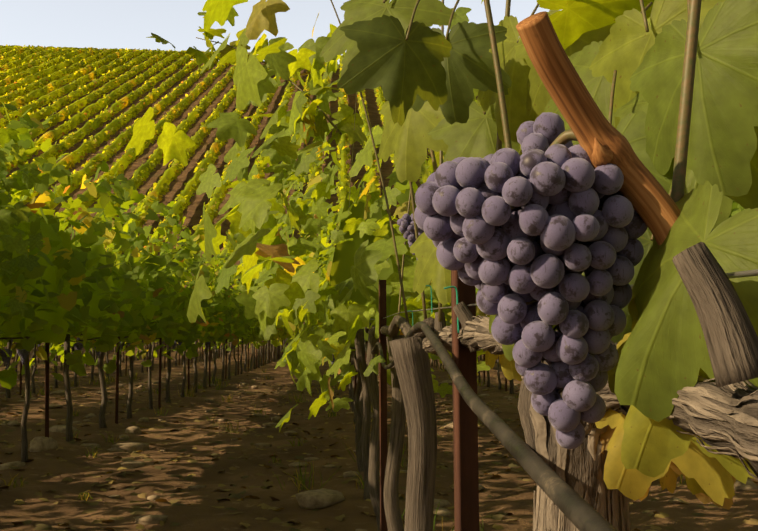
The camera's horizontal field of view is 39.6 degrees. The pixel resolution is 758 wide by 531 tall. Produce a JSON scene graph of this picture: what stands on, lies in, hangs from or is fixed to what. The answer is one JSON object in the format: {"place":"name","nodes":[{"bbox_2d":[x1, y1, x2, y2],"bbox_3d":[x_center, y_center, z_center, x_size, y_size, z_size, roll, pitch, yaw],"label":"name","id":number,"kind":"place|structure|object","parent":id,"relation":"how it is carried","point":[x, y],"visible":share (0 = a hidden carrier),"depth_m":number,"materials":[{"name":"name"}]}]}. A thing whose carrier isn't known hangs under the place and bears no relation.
{"place":"outdoors","nodes":[
{"label":"outdoors","id":0,"kind":"place"},
{"bbox_2d":[146,7,366,154],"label":"grape leaves","id":1,"kind":"object","parent":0,"point":[345,116],"visible":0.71,"depth_m":4.21,"materials":[{"name":"green plant"}]},
{"bbox_2d":[0,0,549,63],"label":"sky","id":2,"kind":"structure","parent":0,"point":[100,24],"materials":[{"name":"white"}]},
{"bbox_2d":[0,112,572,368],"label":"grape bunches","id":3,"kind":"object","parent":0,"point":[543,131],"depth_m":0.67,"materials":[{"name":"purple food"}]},
{"bbox_2d":[0,0,744,431],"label":"vine foliage","id":4,"kind":"object","parent":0,"point":[278,276],"visible":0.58,"depth_m":3.64,"materials":[{"name":"green plant"}]},
{"bbox_2d":[0,56,757,530],"bbox_3d":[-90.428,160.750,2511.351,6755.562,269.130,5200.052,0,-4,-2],"label":"terrain","id":5,"kind":"structure","parent":0,"point":[504,492],"depth_m":9.74,"materials":[{"name":"soil"}]},
{"bbox_2d":[0,44,427,254],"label":"hillside vine rows","id":6,"kind":"object","parent":5,"relation":"on","point":[177,114],"visible":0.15,"depth_m":138.23,"materials":[{"name":"green plant"}]},
{"bbox_2d":[12,270,506,530],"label":"trellis posts","id":7,"kind":"object","parent":5,"relation":"on","point":[466,472],"visible":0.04,"depth_m":1.39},
{"bbox_2d":[2,250,434,348],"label":"vine foliage rows","id":8,"kind":"object","parent":7,"relation":"attached to","point":[283,332],"visible":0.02,"depth_m":35.08,"materials":[{"name":"green plant"}]},
{"bbox_2d":[0,315,513,530],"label":"vine trunks","id":9,"kind":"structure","parent":7,"relation":"attached to","point":[413,401],"depth_m":3.59,"materials":[{"name":"brown wood"}]},
{"bbox_2d":[0,321,617,530],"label":"irrigation hose","id":10,"kind":"object","parent":7,"relation":"attached to","point":[576,509],"visible":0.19,"depth_m":0.71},
{"bbox_2d":[330,0,701,326],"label":"vine shoots","id":11,"kind":"object","parent":7,"relation":"attached to","point":[683,129],"visible":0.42,"depth_m":0.55,"materials":[{"name":"plant"}]},
{"bbox_2d":[23,129,602,394],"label":"grape stems","id":12,"kind":"object","parent":11,"relation":"attached to","point":[565,137],"visible":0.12,"depth_m":0.54,"materials":[{"name":"green plant"}]},
{"bbox_2d":[414,144,647,448],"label":"grape cluster berries","id":13,"kind":"object","parent":12,"relation":"on","point":[482,235],"visible":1,"depth_m":0.52,"materials":[{"name":"purple food"}]},
{"bbox_2d":[349,92,757,319],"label":"trellis wires","id":14,"kind":"object","parent":7,"relation":"attached to","point":[747,273],"visible":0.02,"depth_m":0.45,"materials":[{"name":"grey metal"}]},
{"bbox_2d":[3,366,685,530],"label":"ground weeds","id":15,"kind":"object","parent":5,"relation":"on","point":[227,428],"visible":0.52,"depth_m":10.94,"materials":[{"name":"green plant"}]},
{"bbox_2d":[0,45,739,388],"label":"vine rows","id":16,"kind":"object","parent":5,"relation":"on","point":[89,232],"depth_m":11.14,"materials":[{"name":"green plant"}]},
{"bbox_2d":[0,371,757,530],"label":"fallen leaves","id":17,"kind":"object","parent":5,"relation":"on","point":[499,516],"visible":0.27,"depth_m":8.13,"materials":[{"name":"brown plant"}]},
{"bbox_2d":[0,371,757,530],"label":"ground clods","id":18,"kind":"object","parent":5,"relation":"on","point":[318,498],"visible":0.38,"depth_m":9.08,"materials":[{"name":"brown soil"}]},
{"bbox_2d":[409,285,458,332],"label":"vine ties","id":19,"kind":"object","parent":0,"point":[432,308],"visible":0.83,"depth_m":1.33,"materials":[{"name":"green plastic"}]},
{"bbox_2d":[196,0,689,240],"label":"vine shoots","id":20,"kind":"object","parent":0,"point":[643,10],"visible":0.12,"depth_m":1.00,"materials":[{"name":"plant"}]},
{"bbox_2d":[481,0,654,49],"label":"vine foliage","id":21,"kind":"object","parent":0,"point":[572,21],"visible":0.06,"depth_m":1.04,"materials":[{"name":"green plant"}]},
{"bbox_2d":[422,242,757,530],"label":"vine trunk","id":22,"kind":"object","parent":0,"point":[730,336],"visible":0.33,"depth_m":0.44,"materials":[{"name":"brown wood"}]},
{"bbox_2d":[320,0,757,509],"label":"vine leaves","id":23,"kind":"object","parent":22,"relation":"attached to","point":[426,77],"visible":0.54,"depth_m":0.75,"materials":[{"name":"green plant"}]},
{"bbox_2d":[422,314,757,530],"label":"vine bark strips","id":24,"kind":"object","parent":22,"relation":"attached to","point":[545,509],"visible":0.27,"depth_m":0.70,"materials":[{"name":"brown plant"}]},
{"bbox_2d":[516,11,680,244],"bbox_3d":[0.119,-0.033,0.512,0.110,0.175,0.048,0,-4,-2],"label":"vine cane","id":25,"kind":"object","parent":22,"relation":"attached to","point":[601,139],"visible":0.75,"depth_m":0.51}
]}

